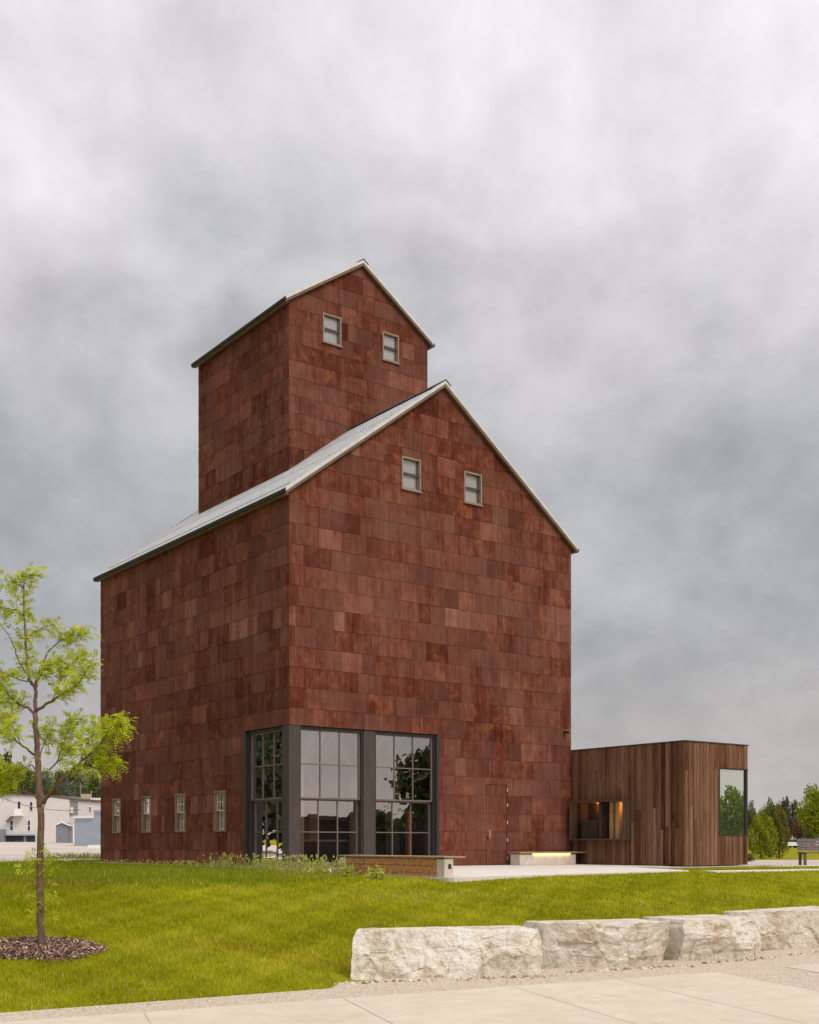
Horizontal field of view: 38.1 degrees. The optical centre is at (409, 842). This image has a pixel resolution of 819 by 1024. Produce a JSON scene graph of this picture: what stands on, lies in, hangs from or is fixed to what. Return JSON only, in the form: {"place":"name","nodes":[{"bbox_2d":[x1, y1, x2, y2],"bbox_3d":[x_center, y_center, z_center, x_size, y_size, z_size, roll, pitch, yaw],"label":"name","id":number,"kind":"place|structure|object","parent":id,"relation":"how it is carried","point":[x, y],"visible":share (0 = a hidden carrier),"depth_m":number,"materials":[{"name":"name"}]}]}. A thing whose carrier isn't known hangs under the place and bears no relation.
{"place":"outdoors","nodes":[
{"label":"outdoors","id":0,"kind":"place"},
{"bbox_2d":[3,798,73,810],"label":"overhead wire","id":1,"kind":"object","parent":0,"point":[46,809],"visible":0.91,"depth_m":145.98,"materials":[{"name":"black metal"}]},
{"bbox_2d":[0,842,100,860],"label":"parking lot","id":2,"kind":"structure","parent":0,"point":[12,851],"depth_m":92.65,"materials":[{"name":"concrete"}]},
{"bbox_2d":[55,822,73,841],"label":"garden shed","id":3,"kind":"structure","parent":2,"relation":"on","point":[64,832],"depth_m":140.00,"materials":[{"name":"wood"}]},
{"bbox_2d":[88,845,100,847],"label":"concrete barrier","id":4,"kind":"object","parent":2,"relation":"on","point":[94,846],"visible":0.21,"depth_m":100.00,"materials":[{"name":"white concrete"}]},
{"bbox_2d":[101,862,688,882],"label":"plaza","id":5,"kind":"structure","parent":0,"point":[474,872],"depth_m":30.28,"materials":[{"name":"grey concrete"}]},
{"bbox_2d":[339,855,465,876],"bbox_3d":[-0.231,0.552,26.008,0.570,0.548,3.930,0,0,-37],"label":"timber bench","id":6,"kind":"object","parent":5,"relation":"on","point":[433,866],"visible":0.79,"depth_m":25.38,"materials":[{"name":"wood"}]},
{"bbox_2d":[509,851,586,864],"bbox_3d":[4.506,0.495,38.328,2.970,0.418,0.550,0,0,-37],"label":"concrete bench","id":7,"kind":"object","parent":5,"relation":"on","point":[552,858],"visible":0.99,"depth_m":37.90,"materials":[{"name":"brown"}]},
{"bbox_2d":[0,964,818,1023],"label":"pavement slabs","id":8,"kind":"structure","parent":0,"point":[638,1002],"depth_m":11.18,"materials":[{"name":"concrete"}]},
{"bbox_2d":[0,948,818,1023],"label":"pavement","id":9,"kind":"structure","parent":0,"point":[772,971],"depth_m":13.13,"materials":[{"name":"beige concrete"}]},
{"bbox_2d":[351,925,541,979],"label":"limestone block","id":10,"kind":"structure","parent":9,"relation":"on","point":[433,952],"depth_m":13.86,"materials":[{"name":"beige stone"}]},
{"bbox_2d":[643,914,761,959],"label":"limestone block","id":11,"kind":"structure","parent":9,"relation":"on","point":[703,936],"depth_m":15.84,"materials":[{"name":"beige stone"}]},
{"bbox_2d":[0,846,818,1012],"bbox_3d":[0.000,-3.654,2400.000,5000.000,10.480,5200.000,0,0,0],"label":"lawn","id":12,"kind":"structure","parent":0,"point":[792,854],"depth_m":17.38,"materials":[{"name":"plant"}]},
{"bbox_2d":[0,748,22,792],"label":"slope tree","id":13,"kind":"object","parent":12,"relation":"on","point":[5,756],"visible":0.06,"depth_m":199.52,"materials":[{"name":"green plant"}]},
{"bbox_2d":[1,775,27,793],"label":"slope tree","id":14,"kind":"object","parent":12,"relation":"on","point":[20,786],"visible":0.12,"depth_m":184.83,"materials":[{"name":"green plant"}]},
{"bbox_2d":[18,762,34,793],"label":"slope tree","id":15,"kind":"object","parent":12,"relation":"on","point":[29,774],"visible":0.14,"depth_m":213.81,"materials":[{"name":"green plant"}]},
{"bbox_2d":[21,780,35,793],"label":"slope tree","id":16,"kind":"object","parent":12,"relation":"on","point":[32,788],"visible":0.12,"depth_m":186.98,"materials":[{"name":"green plant"}]},
{"bbox_2d":[0,793,69,841],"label":"white house","id":17,"kind":"structure","parent":12,"relation":"on","point":[19,822],"depth_m":150.00,"materials":[{"name":"white paint"}]},
{"bbox_2d":[10,820,12,830],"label":"window","id":18,"kind":"structure","parent":17,"relation":"in","point":[11,821],"depth_m":149.97,"materials":[{"name":"black glass"}]},
{"bbox_2d":[27,820,30,830],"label":"window","id":19,"kind":"structure","parent":17,"relation":"in","point":[28,821],"depth_m":149.94,"materials":[{"name":"black glass"}]},
{"bbox_2d":[29,802,32,810],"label":"window","id":20,"kind":"structure","parent":17,"relation":"in","point":[30,803],"depth_m":149.94,"materials":[{"name":"black glass"}]},
{"bbox_2d":[41,768,55,792],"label":"slope tree","id":21,"kind":"object","parent":12,"relation":"on","point":[45,780],"visible":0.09,"depth_m":229.54,"materials":[{"name":"green plant"}]},
{"bbox_2d":[43,784,62,795],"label":"slope tree","id":22,"kind":"object","parent":12,"relation":"on","point":[47,789],"visible":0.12,"depth_m":191.58,"materials":[{"name":"green plant"}]},
{"bbox_2d":[0,935,108,961],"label":"mulch","id":23,"kind":"object","parent":12,"relation":"on","point":[24,947],"visible":0.97,"depth_m":14.26,"materials":[{"name":"wood"}]},
{"bbox_2d":[49,768,72,791],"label":"slope tree","id":24,"kind":"object","parent":12,"relation":"on","point":[58,777],"visible":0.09,"depth_m":238.63,"materials":[{"name":"green plant"}]},
{"bbox_2d":[58,778,78,795],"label":"slope tree","id":25,"kind":"object","parent":12,"relation":"on","point":[67,791],"visible":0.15,"depth_m":194.75,"materials":[{"name":"green plant"}]},
{"bbox_2d":[0,562,138,944],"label":"young tree","id":26,"kind":"object","parent":12,"relation":"on","point":[102,761],"visible":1,"depth_m":14.45,"materials":[{"name":"green plant"}]},
{"bbox_2d":[61,766,88,789],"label":"slope tree","id":27,"kind":"object","parent":12,"relation":"on","point":[70,778],"visible":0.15,"depth_m":234.58,"materials":[{"name":"green plant"}]},
{"bbox_2d":[51,794,100,824],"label":"white house","id":28,"kind":"structure","parent":12,"relation":"on","point":[85,805],"depth_m":168.00,"materials":[{"name":"white paint"}]},
{"bbox_2d":[71,779,88,796],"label":"slope tree","id":29,"kind":"object","parent":12,"relation":"on","point":[84,790],"visible":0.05,"depth_m":199.12,"materials":[{"name":"green plant"}]},
{"bbox_2d":[73,810,100,845],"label":"blue building","id":30,"kind":"structure","parent":12,"relation":"on","point":[86,831],"depth_m":115.00,"materials":[{"name":"blue paint"}]},
{"bbox_2d":[85,769,100,797],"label":"slope tree","id":31,"kind":"object","parent":12,"relation":"on","point":[93,781],"visible":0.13,"depth_m":243.54,"materials":[{"name":"green plant"}]},
{"bbox_2d":[92,784,100,797],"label":"slope tree","id":32,"kind":"object","parent":12,"relation":"on","point":[98,794],"visible":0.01,"depth_m":189.17,"materials":[{"name":"green plant"}]},
{"bbox_2d":[0,851,442,901],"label":"weeds","id":33,"kind":"object","parent":12,"relation":"on","point":[267,865],"visible":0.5,"depth_m":30.49,"materials":[{"name":"green plant"}]},
{"bbox_2d":[304,857,326,874],"bbox_3d":[-1.972,0.550,25.591,0.515,0.504,0.576,0,0,-29],"label":"leafy plant","id":34,"kind":"object","parent":12,"relation":"on","point":[318,869],"visible":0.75,"depth_m":25.57,"materials":[{"name":"green plant"}]},
{"bbox_2d":[82,259,578,867],"bbox_3d":[-3.483,-9.511,42.294,11.311,20.593,15.534,0,0,-37],"label":"grain elevator","id":35,"kind":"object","parent":12,"relation":"on","point":[336,615],"visible":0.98,"depth_m":37.24,"materials":[{"name":"metal"}]},
{"bbox_2d":[112,798,120,832],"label":"window","id":36,"kind":"structure","parent":35,"relation":"in","point":[116,803],"depth_m":42.91,"materials":[{"name":"beige glass"}]},
{"bbox_2d":[142,796,150,832],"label":"window","id":37,"kind":"structure","parent":35,"relation":"in","point":[146,800],"depth_m":40.81,"materials":[{"name":"beige glass"}]},
{"bbox_2d":[175,793,185,831],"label":"window","id":38,"kind":"structure","parent":35,"relation":"in","point":[180,799],"depth_m":38.68,"materials":[{"name":"beige glass"}]},
{"bbox_2d":[214,790,225,831],"bbox_3d":[-5.694,-0.969,36.348,0.282,1.250,0.730,0,0,-37],"label":"window","id":39,"kind":"structure","parent":35,"relation":"in","point":[219,796],"depth_m":36.45,"materials":[{"name":"beige glass"}]},
{"bbox_2d":[243,726,281,865],"bbox_3d":[-4.103,-1.296,34.284,0.360,3.965,2.220,0,0,-37],"label":"storefront window","id":40,"kind":"structure","parent":35,"relation":"in","point":[262,749],"depth_m":34.57,"materials":[{"name":"clear glass"}]},
{"bbox_2d":[300,726,362,865],"bbox_3d":[-2.308,-1.296,34.021,2.150,3.965,0.280,0,0,-37],"label":"storefront window","id":41,"kind":"structure","parent":35,"relation":"in","point":[359,733],"depth_m":34.27,"materials":[{"name":"black glass"}]},
{"bbox_2d":[322,312,342,347],"bbox_3d":[-2.633,-17.121,39.704,0.790,1.005,0.275,0,0,-37],"label":"window","id":42,"kind":"structure","parent":35,"relation":"in","point":[331,323],"depth_m":39.78,"materials":[{"name":"beige glass"}]},
{"bbox_2d":[382,331,399,364],"bbox_3d":[-0.696,-17.121,41.138,0.750,1.005,0.275,0,0,-37],"label":"window","id":43,"kind":"structure","parent":35,"relation":"in","point":[390,342],"depth_m":41.20,"materials":[{"name":"beige glass"}]},
{"bbox_2d":[375,731,438,855],"bbox_3d":[-0.139,-1.296,35.578,2.350,3.965,0.360,0,0,-37],"label":"storefront window","id":44,"kind":"structure","parent":35,"relation":"in","point":[433,740],"depth_m":36.09,"materials":[{"name":"black glass"}]},
{"bbox_2d":[401,456,422,493],"bbox_3d":[0.007,-11.011,35.565,0.770,1.005,0.275,0,0,-37],"label":"window","id":45,"kind":"structure","parent":35,"relation":"in","point":[411,467],"depth_m":35.65,"materials":[{"name":"beige glass"}]},
{"bbox_2d":[463,471,483,506],"bbox_3d":[1.928,-11.011,36.988,0.770,1.005,0.275,0,0,-37],"label":"window","id":46,"kind":"structure","parent":35,"relation":"in","point":[472,481],"depth_m":37.06,"materials":[{"name":"clear glass"}]},
{"bbox_2d":[486,784,507,863],"bbox_3d":[2.772,-0.578,37.499,0.856,2.508,0.153,0,0,-37],"label":"door","id":47,"kind":"structure","parent":35,"relation":"in","point":[496,813],"depth_m":37.50,"materials":[{"name":"metal"}]},
{"bbox_2d":[335,859,361,876],"bbox_3d":[-1.333,0.569,25.001,0.464,0.466,0.566,0,0,-32],"label":"leafy plant","id":48,"kind":"object","parent":12,"relation":"on","point":[343,872],"visible":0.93,"depth_m":25.01,"materials":[{"name":"green plant"}]},
{"bbox_2d":[364,863,385,879],"bbox_3d":[-0.687,0.595,23.997,0.475,0.384,0.524,0,0,0],"label":"leafy plant","id":49,"kind":"object","parent":12,"relation":"on","point":[375,873],"visible":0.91,"depth_m":23.93,"materials":[{"name":"green plant"}]},
{"bbox_2d":[523,918,669,968],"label":"limestone block","id":50,"kind":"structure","parent":12,"relation":"on","point":[604,943],"depth_m":14.86,"materials":[{"name":"beige stone"}]},
{"bbox_2d":[748,806,755,849],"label":"leafy tree","id":51,"kind":"object","parent":12,"relation":"on","point":[750,817],"visible":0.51,"depth_m":139.78,"materials":[{"name":"green plant"}]},
{"bbox_2d":[748,854,755,861],"bbox_3d":[14.328,0.661,50.015,0.531,0.529,0.509,0,0,0],"label":"bush","id":52,"kind":"object","parent":12,"relation":"on","point":[751,857],"visible":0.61,"depth_m":49.91,"materials":[{"name":"green plant"}]},
{"bbox_2d":[748,800,756,845],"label":"skyline tree","id":53,"kind":"object","parent":12,"relation":"on","point":[752,807],"visible":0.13,"depth_m":259.75,"materials":[{"name":"green plant"}]},
{"bbox_2d":[748,807,779,858],"bbox_3d":[17.815,-0.460,60.036,1.773,2.771,1.715,0,0,0],"label":"bush","id":54,"kind":"object","parent":12,"relation":"on","point":[759,842],"visible":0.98,"depth_m":59.69,"materials":[{"name":"green plant"}]},
{"bbox_2d":[724,906,818,950],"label":"limestone block","id":55,"kind":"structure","parent":12,"relation":"on","point":[789,928],"depth_m":17.44,"materials":[{"name":"beige stone"}]},
{"bbox_2d":[760,796,784,857],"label":"bush","id":56,"kind":"object","parent":12,"relation":"on","point":[769,810],"visible":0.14,"depth_m":65.82,"materials":[{"name":"green plant"}]},
{"bbox_2d":[771,803,790,858],"bbox_3d":[19.315,-0.613,62.031,1.227,3.079,1.156,0,0,0],"label":"evergreen shrub","id":57,"kind":"object","parent":12,"relation":"on","point":[777,817],"visible":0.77,"depth_m":61.78,"materials":[{"name":"green plant"}]},
{"bbox_2d":[781,796,790,818],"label":"conifer","id":58,"kind":"object","parent":12,"relation":"on","point":[785,804],"visible":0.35,"depth_m":209.84,"materials":[{"name":"green plant"}]},
{"bbox_2d":[782,818,794,842],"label":"purple tree","id":59,"kind":"object","parent":12,"relation":"on","point":[789,821],"visible":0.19,"depth_m":149.43,"materials":[{"name":"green plant"}]},
{"bbox_2d":[783,839,801,847],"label":"parked car","id":60,"kind":"object","parent":12,"relation":"on","point":[793,843],"visible":0.29,"depth_m":189.20,"materials":[{"name":"metal"}]},
{"bbox_2d":[789,799,799,838],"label":"conifer","id":61,"kind":"object","parent":12,"relation":"on","point":[793,806],"visible":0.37,"depth_m":211.76,"materials":[{"name":"green plant"}]},
{"bbox_2d":[790,815,805,847],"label":"russet tree","id":62,"kind":"object","parent":12,"relation":"on","point":[799,832],"visible":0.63,"depth_m":129.53,"materials":[{"name":"brown plant"}]},
{"bbox_2d":[794,783,818,838],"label":"leafy tree","id":63,"kind":"object","parent":12,"relation":"on","point":[809,815],"visible":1,"depth_m":87.73,"materials":[{"name":"green plant"}]},
{"bbox_2d":[804,827,818,847],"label":"leafy tree","id":64,"kind":"object","parent":12,"relation":"on","point":[810,836],"visible":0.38,"depth_m":119.70,"materials":[{"name":"green plant"}]},
{"bbox_2d":[0,0,818,838],"label":"sky","id":65,"kind":"structure","parent":0,"point":[599,218],"materials":[{"name":"grey"}]},
{"bbox_2d":[594,864,757,867],"bbox_3d":[7.495,0.778,38.140,4.750,0.120,5.650,0,0,-37],"label":"annex skirt","id":66,"kind":"object","parent":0,"point":[694,866],"visible":0.27,"depth_m":35.99,"materials":[{"name":"concrete"}]},
{"bbox_2d":[569,740,748,865],"bbox_3d":[7.800,-1.192,38.549,3.320,3.795,5.300,0,0,-37],"label":"timber annex","id":67,"kind":"object","parent":66,"relation":"on","point":[678,803],"visible":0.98,"depth_m":36.95,"materials":[{"name":"wood"}]},
{"bbox_2d":[719,767,747,835],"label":"corner window","id":68,"kind":"structure","parent":67,"relation":"in","point":[733,782],"depth_m":37.07,"materials":[{"name":"clear glass"}]},
{"bbox_2d":[705,869,818,872],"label":"path","id":69,"kind":"structure","parent":0,"point":[732,871],"depth_m":31.07,"materials":[{"name":"grey concrete"}]},
{"bbox_2d":[748,860,818,865],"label":"road","id":70,"kind":"structure","parent":0,"point":[779,862],"depth_m":47.51,"materials":[{"name":"grey asphalt"}]},
{"bbox_2d":[796,839,818,864],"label":"park bench","id":71,"kind":"object","parent":70,"relation":"on","point":[804,855],"visible":0.88,"depth_m":40.59,"materials":[{"name":"grey wood"}]},
{"bbox_2d":[765,865,818,866],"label":"path","id":72,"kind":"structure","parent":0,"point":[796,865],"depth_m":38.37,"materials":[{"name":"grey concrete"}]}
]}

